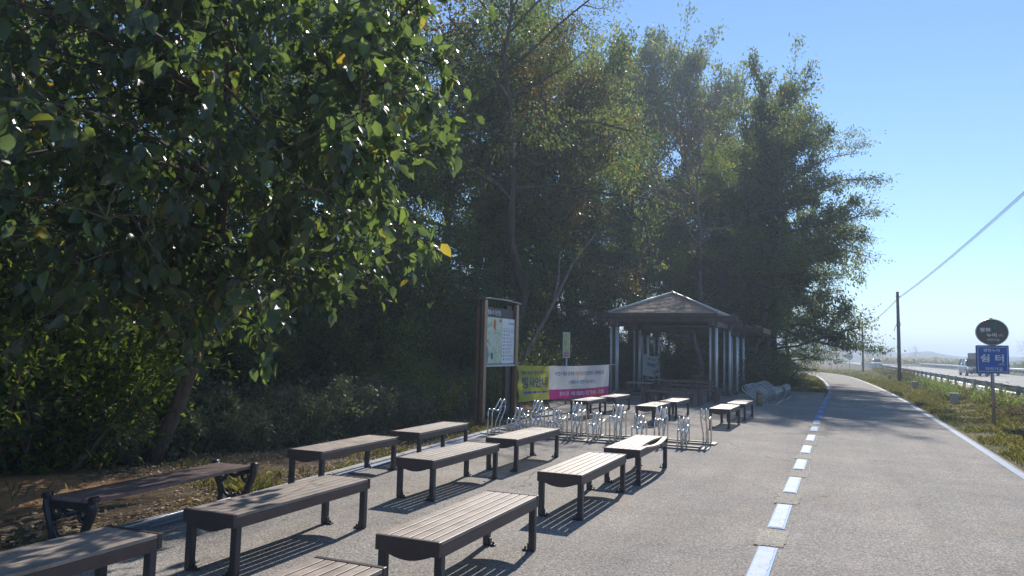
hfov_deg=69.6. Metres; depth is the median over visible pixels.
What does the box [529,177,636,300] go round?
leafy tree
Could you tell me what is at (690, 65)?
leafy tree
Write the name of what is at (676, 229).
leafy tree
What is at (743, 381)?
picnic bench
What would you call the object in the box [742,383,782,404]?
hoop bike rack
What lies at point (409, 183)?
leafy tree
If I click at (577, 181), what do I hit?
leafy tree
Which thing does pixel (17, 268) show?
shrub
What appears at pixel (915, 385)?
concrete box
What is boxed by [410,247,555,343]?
shrub
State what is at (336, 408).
shrub
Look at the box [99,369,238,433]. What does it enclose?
shrub
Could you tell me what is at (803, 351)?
leafy tree
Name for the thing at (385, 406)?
shrub
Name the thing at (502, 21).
leafy tree
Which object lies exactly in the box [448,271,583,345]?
shrub
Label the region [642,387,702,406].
picnic bench
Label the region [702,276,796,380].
leafy tree
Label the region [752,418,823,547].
worn markings
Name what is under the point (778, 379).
shrub
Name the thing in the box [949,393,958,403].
concrete box
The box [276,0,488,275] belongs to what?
leafy tree
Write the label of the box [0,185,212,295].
shrub
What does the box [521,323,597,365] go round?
shrub
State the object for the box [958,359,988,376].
pickup truck
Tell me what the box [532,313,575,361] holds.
shrub
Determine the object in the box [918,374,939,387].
weed clump
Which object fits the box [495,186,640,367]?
leafy tree
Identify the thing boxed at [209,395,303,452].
shrub
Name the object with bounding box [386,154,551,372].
leafy tree
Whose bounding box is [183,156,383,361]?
shrub
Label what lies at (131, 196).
leafy tree
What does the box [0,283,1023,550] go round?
ground
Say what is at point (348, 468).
kerb
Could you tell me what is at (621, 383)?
shrub
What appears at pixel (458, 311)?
shrub
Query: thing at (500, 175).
leafy tree
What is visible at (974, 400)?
weed clump
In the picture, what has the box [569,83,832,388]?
leafy tree
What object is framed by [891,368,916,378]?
weed clump
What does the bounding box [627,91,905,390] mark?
leafy tree
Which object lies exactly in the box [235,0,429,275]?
leafy tree
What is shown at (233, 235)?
shrub
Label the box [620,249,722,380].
leafy tree
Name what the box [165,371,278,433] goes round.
shrub
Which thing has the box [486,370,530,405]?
shrub
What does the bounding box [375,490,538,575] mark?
slatted bench
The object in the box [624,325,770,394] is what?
pergola
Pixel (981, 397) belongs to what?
weed clump
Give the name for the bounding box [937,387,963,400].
weed clump
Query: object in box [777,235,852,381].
leafy tree
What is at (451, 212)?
leafy tree
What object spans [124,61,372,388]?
leafy tree
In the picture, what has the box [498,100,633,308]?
leafy tree
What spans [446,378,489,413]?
shrub
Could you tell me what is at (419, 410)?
shrub
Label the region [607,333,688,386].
shrub
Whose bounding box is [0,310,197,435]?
shrub
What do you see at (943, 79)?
sky
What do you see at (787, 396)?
hoop bike rack
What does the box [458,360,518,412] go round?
shrub
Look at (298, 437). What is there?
shrub
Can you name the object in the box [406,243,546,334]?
shrub
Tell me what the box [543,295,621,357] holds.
shrub
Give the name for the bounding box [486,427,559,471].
slatted bench
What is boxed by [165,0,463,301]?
leafy tree
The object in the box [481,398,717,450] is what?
bike rack
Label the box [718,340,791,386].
shrub
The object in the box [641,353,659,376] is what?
rules banner
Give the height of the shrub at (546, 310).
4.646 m
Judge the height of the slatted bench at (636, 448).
0.466 m
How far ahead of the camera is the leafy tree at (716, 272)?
42.09 m
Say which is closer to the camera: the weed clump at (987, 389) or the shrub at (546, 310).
the weed clump at (987, 389)
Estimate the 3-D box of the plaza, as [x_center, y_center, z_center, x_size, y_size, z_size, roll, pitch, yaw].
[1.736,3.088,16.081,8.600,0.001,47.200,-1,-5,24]
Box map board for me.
[474,297,520,424]
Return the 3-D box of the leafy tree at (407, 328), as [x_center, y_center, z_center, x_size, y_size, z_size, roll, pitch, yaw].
[-3.800,-0.569,20.933,6.882,10.281,6.836,5,-6,-39]
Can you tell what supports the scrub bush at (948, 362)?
on the ground at (58, 479)
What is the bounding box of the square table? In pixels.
[625,381,651,399]
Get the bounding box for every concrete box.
[912,382,917,388]
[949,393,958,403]
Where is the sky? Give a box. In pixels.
[15,0,1023,356]
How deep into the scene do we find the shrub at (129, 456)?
10.27 m
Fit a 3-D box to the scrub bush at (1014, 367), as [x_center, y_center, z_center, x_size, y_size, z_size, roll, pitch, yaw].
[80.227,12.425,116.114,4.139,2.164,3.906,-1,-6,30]
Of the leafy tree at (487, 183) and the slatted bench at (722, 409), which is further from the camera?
the leafy tree at (487, 183)
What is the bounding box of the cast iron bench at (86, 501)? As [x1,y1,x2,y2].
[41,459,258,539]
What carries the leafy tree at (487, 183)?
on the ground at (58, 479)
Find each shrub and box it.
[0,103,257,357]
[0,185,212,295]
[0,185,271,448]
[0,202,179,395]
[0,232,198,383]
[0,241,239,476]
[0,242,57,314]
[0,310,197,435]
[0,374,85,468]
[0,387,66,467]
[12,164,265,361]
[63,402,158,465]
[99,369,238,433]
[110,236,324,389]
[112,185,279,287]
[133,405,243,459]
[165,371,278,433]
[167,279,327,387]
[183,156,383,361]
[192,375,295,432]
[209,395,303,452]
[214,201,435,356]
[233,377,319,412]
[239,232,439,347]
[252,391,336,446]
[254,370,379,441]
[273,375,335,401]
[282,361,379,402]
[314,376,412,434]
[322,276,415,337]
[343,369,443,428]
[396,266,499,364]
[401,378,468,419]
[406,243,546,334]
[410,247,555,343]
[445,375,500,408]
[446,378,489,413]
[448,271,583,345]
[449,317,563,391]
[449,320,573,378]
[452,277,570,359]
[457,363,517,383]
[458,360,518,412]
[471,284,585,341]
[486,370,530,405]
[501,289,568,352]
[506,282,606,339]
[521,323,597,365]
[522,312,608,365]
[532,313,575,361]
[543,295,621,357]
[549,297,581,325]
[554,309,625,354]
[555,283,613,337]
[560,323,632,385]
[576,318,629,347]
[578,330,674,388]
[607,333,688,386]
[649,337,722,386]
[669,333,751,387]
[686,334,764,363]
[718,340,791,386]
[755,367,796,388]
[756,353,801,377]
[781,361,810,382]
[781,367,806,386]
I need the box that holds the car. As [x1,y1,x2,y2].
[871,359,882,365]
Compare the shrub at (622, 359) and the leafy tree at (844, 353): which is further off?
the leafy tree at (844, 353)
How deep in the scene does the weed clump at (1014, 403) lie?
22.00 m
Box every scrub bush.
[943,360,956,367]
[1009,361,1023,372]
[1009,362,1023,372]
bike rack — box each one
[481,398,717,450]
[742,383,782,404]
[755,381,790,399]
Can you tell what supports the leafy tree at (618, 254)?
on the ground at (58, 479)
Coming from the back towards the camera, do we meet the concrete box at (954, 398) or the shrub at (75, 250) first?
the concrete box at (954, 398)
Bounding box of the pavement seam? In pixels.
[785,401,829,541]
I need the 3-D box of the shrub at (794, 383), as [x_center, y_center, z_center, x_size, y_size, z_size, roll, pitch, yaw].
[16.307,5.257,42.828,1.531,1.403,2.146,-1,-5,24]
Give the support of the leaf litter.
on the ground at (58, 479)
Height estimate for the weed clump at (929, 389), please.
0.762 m
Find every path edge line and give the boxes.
[811,374,830,390]
[831,373,1023,478]
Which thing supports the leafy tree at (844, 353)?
on the ground at (58, 479)
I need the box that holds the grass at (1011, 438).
[0,368,1023,546]
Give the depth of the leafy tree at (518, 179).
31.04 m
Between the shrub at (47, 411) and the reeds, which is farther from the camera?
the reeds
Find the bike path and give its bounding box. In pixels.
[744,371,1023,575]
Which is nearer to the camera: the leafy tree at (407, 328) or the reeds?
the leafy tree at (407, 328)
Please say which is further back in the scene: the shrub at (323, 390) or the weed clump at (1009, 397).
the weed clump at (1009, 397)
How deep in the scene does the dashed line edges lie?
8.20 m
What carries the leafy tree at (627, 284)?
on the ground at (58, 479)
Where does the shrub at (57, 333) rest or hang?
on the ground at (58, 479)
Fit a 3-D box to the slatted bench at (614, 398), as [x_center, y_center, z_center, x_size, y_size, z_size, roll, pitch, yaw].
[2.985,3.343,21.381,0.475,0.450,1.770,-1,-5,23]
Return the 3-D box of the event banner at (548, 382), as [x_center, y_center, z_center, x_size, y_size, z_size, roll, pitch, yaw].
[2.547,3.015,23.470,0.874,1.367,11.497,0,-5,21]
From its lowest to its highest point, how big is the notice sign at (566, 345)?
2.360 m
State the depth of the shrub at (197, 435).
11.29 m
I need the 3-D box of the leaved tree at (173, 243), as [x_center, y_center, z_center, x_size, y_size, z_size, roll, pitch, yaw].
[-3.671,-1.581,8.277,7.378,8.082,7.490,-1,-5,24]
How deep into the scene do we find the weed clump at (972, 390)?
29.94 m
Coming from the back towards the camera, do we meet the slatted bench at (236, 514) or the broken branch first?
the broken branch
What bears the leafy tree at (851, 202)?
on the ground at (58, 479)
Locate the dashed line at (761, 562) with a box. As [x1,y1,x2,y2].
[748,392,830,575]
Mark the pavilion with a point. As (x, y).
(672, 308)
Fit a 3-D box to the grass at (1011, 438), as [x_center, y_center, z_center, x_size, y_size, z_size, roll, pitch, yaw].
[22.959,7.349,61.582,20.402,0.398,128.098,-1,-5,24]
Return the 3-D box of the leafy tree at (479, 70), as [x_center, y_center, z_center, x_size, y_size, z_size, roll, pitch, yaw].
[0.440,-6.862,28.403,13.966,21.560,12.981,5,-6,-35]
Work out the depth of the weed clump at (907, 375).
55.35 m
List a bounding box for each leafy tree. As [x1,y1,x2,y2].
[0,0,82,242]
[0,0,175,351]
[11,0,200,214]
[17,0,386,266]
[25,0,148,137]
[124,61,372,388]
[126,9,316,236]
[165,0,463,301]
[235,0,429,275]
[245,17,479,342]
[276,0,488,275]
[286,101,472,377]
[328,0,594,294]
[334,152,512,379]
[369,26,604,307]
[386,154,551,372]
[391,0,703,352]
[394,75,541,289]
[419,3,655,348]
[431,0,648,300]
[449,153,587,363]
[455,35,656,355]
[455,99,657,308]
[458,99,607,270]
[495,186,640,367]
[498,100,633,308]
[499,19,687,322]
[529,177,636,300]
[557,16,722,342]
[559,219,679,381]
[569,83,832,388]
[576,155,711,343]
[605,1,789,344]
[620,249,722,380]
[625,173,709,357]
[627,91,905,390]
[635,138,817,367]
[638,77,796,369]
[661,118,827,378]
[662,255,778,386]
[664,237,788,358]
[688,33,869,355]
[688,98,873,384]
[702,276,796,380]
[753,279,824,375]
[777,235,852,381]
[839,350,855,361]
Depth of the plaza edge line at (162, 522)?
10.03 m
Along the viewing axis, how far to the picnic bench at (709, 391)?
26.82 m
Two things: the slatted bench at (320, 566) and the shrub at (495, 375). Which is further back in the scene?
the shrub at (495, 375)
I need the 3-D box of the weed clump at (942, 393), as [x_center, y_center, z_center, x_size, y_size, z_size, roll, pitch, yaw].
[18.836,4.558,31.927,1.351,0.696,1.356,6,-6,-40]
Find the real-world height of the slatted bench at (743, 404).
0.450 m
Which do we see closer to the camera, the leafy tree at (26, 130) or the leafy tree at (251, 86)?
the leafy tree at (26, 130)
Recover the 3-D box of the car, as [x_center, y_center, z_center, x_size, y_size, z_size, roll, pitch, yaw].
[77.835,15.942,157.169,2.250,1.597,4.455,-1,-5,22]
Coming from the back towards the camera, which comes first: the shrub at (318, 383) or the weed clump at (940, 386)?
the weed clump at (940, 386)
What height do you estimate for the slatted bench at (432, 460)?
0.450 m
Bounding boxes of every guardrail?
[861,363,1023,397]
[887,363,1023,373]
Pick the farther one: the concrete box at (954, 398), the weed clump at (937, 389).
the weed clump at (937, 389)
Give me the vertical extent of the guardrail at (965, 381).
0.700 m
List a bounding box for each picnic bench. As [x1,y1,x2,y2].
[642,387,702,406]
[656,379,718,402]
[686,375,746,393]
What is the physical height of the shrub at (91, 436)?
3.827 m
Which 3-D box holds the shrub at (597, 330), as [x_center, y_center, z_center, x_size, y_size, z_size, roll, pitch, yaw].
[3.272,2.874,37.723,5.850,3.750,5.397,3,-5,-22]
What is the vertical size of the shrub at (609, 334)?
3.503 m
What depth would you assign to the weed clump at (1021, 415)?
19.79 m
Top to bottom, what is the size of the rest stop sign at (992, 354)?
2.890 m
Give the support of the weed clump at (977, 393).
on the ground at (58, 479)
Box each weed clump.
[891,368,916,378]
[900,372,918,380]
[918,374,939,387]
[925,377,951,386]
[928,383,959,395]
[929,376,952,384]
[929,387,956,398]
[930,381,958,389]
[933,383,965,392]
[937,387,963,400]
[950,380,979,391]
[959,383,986,399]
[967,394,980,403]
[968,390,987,399]
[971,392,990,402]
[976,381,1023,405]
[979,385,1012,402]
[984,388,1015,401]
[986,398,1023,416]
[995,387,1023,406]
[999,395,1023,410]
[999,403,1023,421]
[1000,397,1023,411]
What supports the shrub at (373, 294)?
on the ground at (58, 479)
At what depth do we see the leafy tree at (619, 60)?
41.73 m
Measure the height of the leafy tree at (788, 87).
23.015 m
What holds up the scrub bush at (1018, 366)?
on the ground at (58, 479)
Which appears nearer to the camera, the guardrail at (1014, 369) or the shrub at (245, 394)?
the shrub at (245, 394)
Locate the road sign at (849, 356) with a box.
[846,354,852,368]
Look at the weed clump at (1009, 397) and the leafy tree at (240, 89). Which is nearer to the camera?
the leafy tree at (240, 89)
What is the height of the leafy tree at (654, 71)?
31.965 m
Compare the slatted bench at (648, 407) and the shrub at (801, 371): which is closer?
the slatted bench at (648, 407)
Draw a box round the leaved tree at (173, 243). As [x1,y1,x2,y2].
[0,0,498,462]
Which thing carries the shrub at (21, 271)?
on the ground at (58, 479)
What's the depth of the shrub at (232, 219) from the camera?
16.35 m
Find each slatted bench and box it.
[0,525,162,575]
[183,474,370,575]
[270,556,386,575]
[287,434,397,483]
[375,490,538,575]
[390,421,468,452]
[395,441,499,501]
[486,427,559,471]
[537,451,625,520]
[570,397,606,418]
[598,394,629,412]
[604,434,667,484]
[635,402,670,425]
[659,398,688,418]
[709,404,739,428]
[726,400,753,420]
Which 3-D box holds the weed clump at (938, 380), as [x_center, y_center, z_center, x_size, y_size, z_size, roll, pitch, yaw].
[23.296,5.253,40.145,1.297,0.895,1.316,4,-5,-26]
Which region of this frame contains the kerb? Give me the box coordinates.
[117,409,551,527]
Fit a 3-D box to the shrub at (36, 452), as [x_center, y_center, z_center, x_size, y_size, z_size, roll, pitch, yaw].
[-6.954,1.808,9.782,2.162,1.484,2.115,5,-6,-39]
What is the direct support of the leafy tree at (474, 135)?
on the ground at (58, 479)
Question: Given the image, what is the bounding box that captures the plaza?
[74,387,824,575]
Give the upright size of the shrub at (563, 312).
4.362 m
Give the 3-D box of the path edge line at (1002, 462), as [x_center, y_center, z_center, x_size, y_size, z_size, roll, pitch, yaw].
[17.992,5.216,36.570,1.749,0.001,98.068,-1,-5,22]
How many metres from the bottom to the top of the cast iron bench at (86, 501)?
0.469 m
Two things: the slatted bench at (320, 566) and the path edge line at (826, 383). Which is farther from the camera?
the path edge line at (826, 383)
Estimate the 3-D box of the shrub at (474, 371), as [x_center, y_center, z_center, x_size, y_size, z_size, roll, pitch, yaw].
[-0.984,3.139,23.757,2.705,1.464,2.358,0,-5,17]
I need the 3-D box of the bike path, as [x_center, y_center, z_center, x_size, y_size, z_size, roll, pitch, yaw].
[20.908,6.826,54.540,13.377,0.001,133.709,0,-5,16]
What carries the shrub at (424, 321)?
on the ground at (58, 479)
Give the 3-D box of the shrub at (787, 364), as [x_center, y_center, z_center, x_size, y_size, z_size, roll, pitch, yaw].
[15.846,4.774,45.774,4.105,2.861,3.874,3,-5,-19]
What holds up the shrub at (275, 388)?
on the ground at (58, 479)
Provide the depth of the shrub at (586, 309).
43.04 m
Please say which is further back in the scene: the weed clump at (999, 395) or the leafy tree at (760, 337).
the leafy tree at (760, 337)
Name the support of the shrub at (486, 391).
on the ground at (58, 479)
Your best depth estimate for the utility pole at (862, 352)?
102.49 m
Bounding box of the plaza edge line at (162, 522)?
[134,410,554,529]
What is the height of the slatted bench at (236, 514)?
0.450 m
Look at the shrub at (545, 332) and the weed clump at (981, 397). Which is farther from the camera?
the shrub at (545, 332)
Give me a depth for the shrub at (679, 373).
38.16 m
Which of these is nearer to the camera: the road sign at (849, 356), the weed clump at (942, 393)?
the weed clump at (942, 393)
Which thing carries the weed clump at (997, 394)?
on the ground at (58, 479)
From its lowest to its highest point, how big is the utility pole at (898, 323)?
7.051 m
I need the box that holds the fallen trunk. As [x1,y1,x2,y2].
[517,233,596,377]
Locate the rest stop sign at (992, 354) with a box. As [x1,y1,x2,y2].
[975,318,1009,424]
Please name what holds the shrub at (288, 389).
on the ground at (58, 479)
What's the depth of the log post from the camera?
24.99 m
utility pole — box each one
[861,321,863,371]
[894,292,901,380]
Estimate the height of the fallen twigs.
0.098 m
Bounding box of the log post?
[756,391,762,405]
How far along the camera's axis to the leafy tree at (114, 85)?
21.25 m
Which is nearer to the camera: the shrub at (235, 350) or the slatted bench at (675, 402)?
the shrub at (235, 350)
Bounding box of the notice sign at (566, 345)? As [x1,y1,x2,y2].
[563,332,569,403]
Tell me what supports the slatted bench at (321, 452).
on the plaza
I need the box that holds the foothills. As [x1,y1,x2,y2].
[778,354,1022,366]
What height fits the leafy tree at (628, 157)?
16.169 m
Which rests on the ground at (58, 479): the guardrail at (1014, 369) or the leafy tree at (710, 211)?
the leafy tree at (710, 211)
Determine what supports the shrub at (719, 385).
on the ground at (58, 479)
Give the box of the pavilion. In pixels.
[595,291,742,400]
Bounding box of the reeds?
[861,356,960,364]
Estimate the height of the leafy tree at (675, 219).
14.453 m
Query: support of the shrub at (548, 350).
on the ground at (58, 479)
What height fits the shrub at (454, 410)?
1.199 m
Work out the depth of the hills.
537.24 m
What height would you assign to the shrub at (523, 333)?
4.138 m
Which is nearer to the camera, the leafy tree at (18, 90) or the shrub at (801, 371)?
the leafy tree at (18, 90)
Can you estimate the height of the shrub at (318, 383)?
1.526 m
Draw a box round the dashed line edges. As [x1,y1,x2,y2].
[746,392,831,575]
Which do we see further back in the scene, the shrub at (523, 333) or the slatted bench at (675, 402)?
the shrub at (523, 333)
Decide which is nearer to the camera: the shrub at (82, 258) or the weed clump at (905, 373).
the shrub at (82, 258)
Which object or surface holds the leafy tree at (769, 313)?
on the ground at (58, 479)
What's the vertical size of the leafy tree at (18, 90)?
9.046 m
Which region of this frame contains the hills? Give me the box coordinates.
[661,346,1023,362]
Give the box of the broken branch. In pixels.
[745,341,808,386]
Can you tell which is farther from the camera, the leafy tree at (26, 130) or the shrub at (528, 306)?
the shrub at (528, 306)
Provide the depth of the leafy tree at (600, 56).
47.56 m
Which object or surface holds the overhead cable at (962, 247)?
attached to the utility pole at (898, 323)
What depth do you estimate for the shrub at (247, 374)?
16.11 m
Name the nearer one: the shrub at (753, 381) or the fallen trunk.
the fallen trunk
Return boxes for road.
[825,361,1023,398]
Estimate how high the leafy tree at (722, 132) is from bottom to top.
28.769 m
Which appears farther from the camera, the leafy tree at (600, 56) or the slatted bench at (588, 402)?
the leafy tree at (600, 56)
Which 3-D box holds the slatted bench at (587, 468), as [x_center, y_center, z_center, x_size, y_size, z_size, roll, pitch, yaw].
[0.817,2.166,8.201,0.475,0.450,1.770,-1,-5,23]
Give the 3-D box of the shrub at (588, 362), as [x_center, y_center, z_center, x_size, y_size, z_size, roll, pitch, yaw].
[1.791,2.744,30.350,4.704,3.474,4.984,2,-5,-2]
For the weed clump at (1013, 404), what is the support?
on the ground at (58, 479)
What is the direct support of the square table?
on the plaza
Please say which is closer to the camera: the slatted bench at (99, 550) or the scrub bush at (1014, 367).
the slatted bench at (99, 550)
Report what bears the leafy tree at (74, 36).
on the ground at (58, 479)
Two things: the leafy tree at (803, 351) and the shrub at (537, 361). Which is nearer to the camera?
the shrub at (537, 361)
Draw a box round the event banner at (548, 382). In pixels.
[517,362,617,413]
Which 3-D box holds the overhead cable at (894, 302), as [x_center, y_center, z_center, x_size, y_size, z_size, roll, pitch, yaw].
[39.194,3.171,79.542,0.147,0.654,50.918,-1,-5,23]
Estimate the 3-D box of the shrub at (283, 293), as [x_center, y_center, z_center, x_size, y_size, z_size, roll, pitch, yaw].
[-7.459,-0.175,22.197,8.706,5.580,8.032,-1,-6,28]
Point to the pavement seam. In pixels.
(803, 483)
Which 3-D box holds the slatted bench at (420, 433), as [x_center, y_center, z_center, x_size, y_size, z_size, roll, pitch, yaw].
[-1.258,2.403,11.570,0.475,0.450,1.770,0,-5,21]
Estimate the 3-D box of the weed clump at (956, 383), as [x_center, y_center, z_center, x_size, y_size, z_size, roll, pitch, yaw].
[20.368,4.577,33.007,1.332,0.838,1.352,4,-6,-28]
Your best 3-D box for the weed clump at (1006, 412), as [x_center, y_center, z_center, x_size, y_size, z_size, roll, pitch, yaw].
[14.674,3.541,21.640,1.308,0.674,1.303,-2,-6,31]
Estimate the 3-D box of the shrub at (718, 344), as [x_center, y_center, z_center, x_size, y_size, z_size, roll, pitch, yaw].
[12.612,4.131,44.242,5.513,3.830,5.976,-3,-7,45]
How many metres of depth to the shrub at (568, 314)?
36.23 m
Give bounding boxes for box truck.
[968,353,999,375]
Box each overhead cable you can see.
[866,300,895,323]
[898,192,1023,298]
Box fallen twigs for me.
[0,420,502,528]
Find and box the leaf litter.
[0,393,1023,551]
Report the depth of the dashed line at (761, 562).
7.48 m
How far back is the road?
75.14 m
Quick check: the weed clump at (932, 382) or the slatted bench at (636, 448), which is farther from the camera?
the weed clump at (932, 382)
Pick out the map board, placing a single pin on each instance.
(497, 330)
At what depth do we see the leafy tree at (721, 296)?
47.29 m

